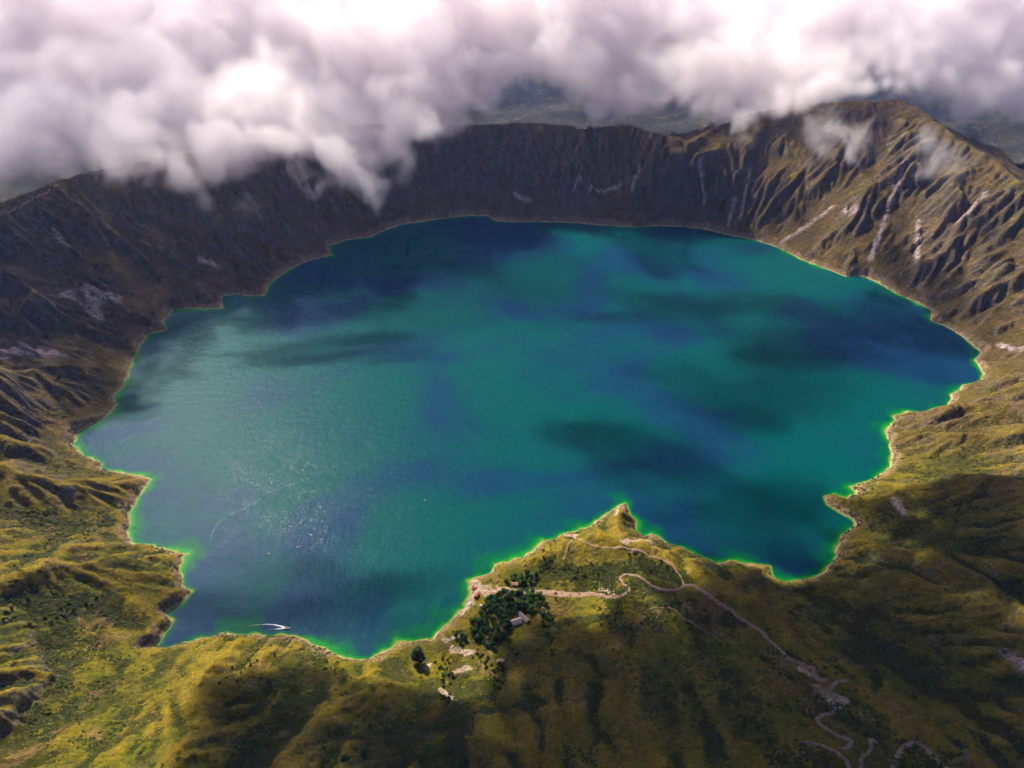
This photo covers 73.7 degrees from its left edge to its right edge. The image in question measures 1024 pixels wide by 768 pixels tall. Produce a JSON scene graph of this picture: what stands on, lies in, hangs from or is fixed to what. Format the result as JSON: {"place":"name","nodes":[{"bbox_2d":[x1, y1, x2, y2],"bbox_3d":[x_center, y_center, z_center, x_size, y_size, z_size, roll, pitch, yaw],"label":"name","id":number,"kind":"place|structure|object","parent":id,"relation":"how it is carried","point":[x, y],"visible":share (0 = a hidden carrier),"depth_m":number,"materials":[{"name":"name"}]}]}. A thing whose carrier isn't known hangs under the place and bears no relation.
{"place":"outdoors","nodes":[
{"label":"outdoors","id":0,"kind":"place"},
{"bbox_2d":[0,0,1023,767],"bbox_3d":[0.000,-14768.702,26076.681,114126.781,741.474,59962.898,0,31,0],"label":"terrain","id":1,"kind":"structure","parent":0,"point":[198,154],"depth_m":1941.79,"materials":[{"name":"green plant"}]},
{"bbox_2d":[0,184,57,215],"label":"footpath","id":2,"kind":"structure","parent":1,"relation":"on","point":[32,199],"depth_m":1886.46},
{"bbox_2d":[340,755,350,761],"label":"round tree","id":3,"kind":"object","parent":1,"relation":"on","point":[344,758],"visible":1,"depth_m":685.96,"materials":[{"name":"green plant"}]},
{"bbox_2d":[361,747,368,756],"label":"round tree","id":4,"kind":"object","parent":1,"relation":"on","point":[364,752],"visible":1,"depth_m":715.80,"materials":[{"name":"green plant"}]},
{"bbox_2d":[410,645,425,663],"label":"broad tree","id":5,"kind":"object","parent":1,"relation":"on","point":[417,655],"visible":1,"depth_m":902.48,"materials":[{"name":"green plant"}]},
{"bbox_2d":[462,754,468,763],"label":"round tree","id":6,"kind":"object","parent":1,"relation":"on","point":[465,759],"visible":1,"depth_m":728.32,"materials":[{"name":"green plant"}]},
{"bbox_2d":[469,616,475,625],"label":"evergreen tree","id":7,"kind":"object","parent":1,"relation":"on","point":[472,621],"visible":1,"depth_m":965.05,"materials":[{"name":"green plant"}]},
{"bbox_2d":[471,626,477,635],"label":"evergreen tree","id":8,"kind":"object","parent":1,"relation":"on","point":[474,630],"visible":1,"depth_m":948.64,"materials":[{"name":"green plant"}]},
{"bbox_2d":[474,634,480,641],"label":"evergreen tree","id":9,"kind":"object","parent":1,"relation":"on","point":[477,637],"visible":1,"depth_m":941.51,"materials":[{"name":"green plant"}]},
{"bbox_2d":[475,617,482,624],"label":"evergreen tree","id":10,"kind":"object","parent":1,"relation":"on","point":[478,621],"visible":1,"depth_m":965.55,"materials":[{"name":"green plant"}]},
{"bbox_2d":[485,625,490,631],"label":"evergreen tree","id":11,"kind":"object","parent":1,"relation":"on","point":[487,629],"visible":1,"depth_m":952.44,"materials":[{"name":"green plant"}]},
{"bbox_2d":[489,640,494,647],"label":"evergreen tree","id":12,"kind":"object","parent":1,"relation":"on","point":[491,643],"visible":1,"depth_m":927.98,"materials":[{"name":"green plant"}]},
{"bbox_2d":[490,616,496,623],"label":"evergreen tree","id":13,"kind":"object","parent":1,"relation":"on","point":[493,619],"visible":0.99,"depth_m":966.17,"materials":[{"name":"green plant"}]},
{"bbox_2d":[490,633,497,641],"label":"evergreen tree","id":14,"kind":"object","parent":1,"relation":"on","point":[494,637],"visible":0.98,"depth_m":937.72,"materials":[{"name":"green plant"}]},
{"bbox_2d":[490,603,497,609],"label":"evergreen tree","id":15,"kind":"object","parent":1,"relation":"on","point":[493,606],"visible":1,"depth_m":989.24,"materials":[{"name":"green plant"}]},
{"bbox_2d":[493,624,500,631],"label":"evergreen tree","id":16,"kind":"object","parent":1,"relation":"on","point":[497,627],"visible":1,"depth_m":953.49,"materials":[{"name":"green plant"}]},
{"bbox_2d":[495,597,501,603],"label":"evergreen tree","id":17,"kind":"object","parent":1,"relation":"on","point":[499,599],"visible":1,"depth_m":997.73,"materials":[{"name":"green plant"}]},
{"bbox_2d":[497,661,503,666],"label":"round tree","id":18,"kind":"object","parent":1,"relation":"on","point":[500,663],"visible":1,"depth_m":893.72,"materials":[{"name":"green plant"}]},
{"bbox_2d":[501,588,507,594],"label":"evergreen tree","id":19,"kind":"object","parent":1,"relation":"on","point":[504,591],"visible":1,"depth_m":1012.28,"materials":[{"name":"green plant"}]},
{"bbox_2d":[501,631,508,637],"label":"evergreen tree","id":20,"kind":"object","parent":1,"relation":"on","point":[504,634],"visible":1,"depth_m":941.31,"materials":[{"name":"green plant"}]},
{"bbox_2d":[502,623,507,629],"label":"evergreen tree","id":21,"kind":"object","parent":1,"relation":"on","point":[505,626],"visible":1,"depth_m":954.79,"materials":[{"name":"green plant"}]},
{"bbox_2d":[504,594,510,601],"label":"evergreen tree","id":22,"kind":"object","parent":1,"relation":"on","point":[507,597],"visible":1,"depth_m":1001.00,"materials":[{"name":"green plant"}]},
{"bbox_2d":[504,602,511,608],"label":"evergreen tree","id":23,"kind":"object","parent":1,"relation":"on","point":[507,605],"visible":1,"depth_m":988.48,"materials":[{"name":"green plant"}]},
{"bbox_2d":[0,400,1023,767],"bbox_3d":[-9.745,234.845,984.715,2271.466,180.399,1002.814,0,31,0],"label":"scrub","id":24,"kind":"object","parent":1,"relation":"on","point":[432,754],"visible":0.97,"depth_m":818.55,"materials":[{"name":"green plant"}]},
{"bbox_2d":[512,609,518,615],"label":"evergreen tree","id":25,"kind":"object","parent":1,"relation":"on","point":[515,612],"visible":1,"depth_m":976.29,"materials":[{"name":"green plant"}]},
{"bbox_2d":[514,590,518,596],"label":"evergreen tree","id":26,"kind":"object","parent":1,"relation":"on","point":[516,592],"visible":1,"depth_m":1009.18,"materials":[{"name":"green plant"}]},
{"bbox_2d":[511,617,522,626],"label":"lodge","id":27,"kind":"structure","parent":1,"relation":"on","point":[516,621],"depth_m":964.60,"materials":[{"name":"grey wood"}]},
{"bbox_2d":[516,574,522,580],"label":"evergreen tree","id":28,"kind":"object","parent":1,"relation":"on","point":[519,577],"visible":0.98,"depth_m":1031.57,"materials":[{"name":"green plant"}]},
{"bbox_2d":[517,587,523,595],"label":"evergreen tree","id":29,"kind":"object","parent":1,"relation":"on","point":[520,591],"visible":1,"depth_m":1010.23,"materials":[{"name":"green plant"}]},
{"bbox_2d":[518,579,523,585],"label":"evergreen tree","id":30,"kind":"object","parent":1,"relation":"on","point":[520,582],"visible":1,"depth_m":1028.28,"materials":[{"name":"green plant"}]},
{"bbox_2d":[519,601,526,608],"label":"evergreen tree","id":31,"kind":"object","parent":1,"relation":"on","point":[522,604],"visible":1,"depth_m":986.09,"materials":[{"name":"green plant"}]},
{"bbox_2d":[517,612,529,623],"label":"lodge","id":32,"kind":"structure","parent":1,"relation":"on","point":[525,619],"depth_m":969.37,"materials":[{"name":"grey wood"}]},
{"bbox_2d":[525,593,531,598],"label":"evergreen tree","id":33,"kind":"object","parent":1,"relation":"on","point":[528,595],"visible":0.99,"depth_m":1000.30,"materials":[{"name":"green plant"}]},
{"bbox_2d":[527,607,532,613],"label":"evergreen tree","id":34,"kind":"object","parent":1,"relation":"on","point":[529,610],"visible":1,"depth_m":978.86,"materials":[{"name":"green plant"}]},
{"bbox_2d":[534,601,541,608],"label":"evergreen tree","id":35,"kind":"object","parent":1,"relation":"on","point":[538,605],"visible":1,"depth_m":983.98,"materials":[{"name":"green plant"}]},
{"bbox_2d":[536,591,542,598],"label":"evergreen tree","id":36,"kind":"object","parent":1,"relation":"on","point":[538,594],"visible":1,"depth_m":1004.06,"materials":[{"name":"green plant"}]},
{"bbox_2d":[539,609,545,616],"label":"evergreen tree","id":37,"kind":"object","parent":1,"relation":"on","point":[542,613],"visible":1,"depth_m":972.12,"materials":[{"name":"green plant"}]},
{"bbox_2d":[563,540,571,558],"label":"footpath","id":38,"kind":"structure","parent":1,"relation":"on","point":[567,549],"depth_m":1065.16,"materials":[{"name":"beige soil"}]},
{"bbox_2d":[500,573,683,598],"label":"footpath","id":39,"kind":"structure","parent":1,"relation":"on","point":[561,593],"depth_m":1004.34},
{"bbox_2d":[571,536,683,584],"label":"footpath","id":40,"kind":"structure","parent":1,"relation":"on","point":[645,553],"depth_m":1053.57,"materials":[{"name":"beige soil"}]},
{"bbox_2d":[650,607,721,641],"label":"footpath","id":41,"kind":"structure","parent":1,"relation":"on","point":[689,621],"depth_m":929.40,"materials":[{"name":"brown soil"}]},
{"bbox_2d":[684,584,828,681],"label":"footpath","id":42,"kind":"structure","parent":1,"relation":"on","point":[765,636],"depth_m":888.30,"materials":[{"name":"beige soil"}]},
{"bbox_2d":[800,740,851,767],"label":"footpath","id":43,"kind":"structure","parent":1,"relation":"on","point":[846,760],"depth_m":698.96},
{"bbox_2d":[815,679,853,750],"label":"footpath","id":44,"kind":"structure","parent":1,"relation":"on","point":[849,745],"depth_m":739.17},
{"bbox_2d":[858,738,877,767],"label":"footpath","id":45,"kind":"structure","parent":1,"relation":"on","point":[865,754],"depth_m":686.27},
{"bbox_2d":[890,741,950,767],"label":"footpath","id":46,"kind":"structure","parent":1,"relation":"on","point":[909,744],"depth_m":680.20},
{"bbox_2d":[72,216,982,659],"bbox_3d":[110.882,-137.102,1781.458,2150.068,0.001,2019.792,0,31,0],"label":"lake water","id":47,"kind":"structure","parent":0,"point":[490,390],"depth_m":1452.42,"materials":[{"name":"teal liquid"}]}
]}

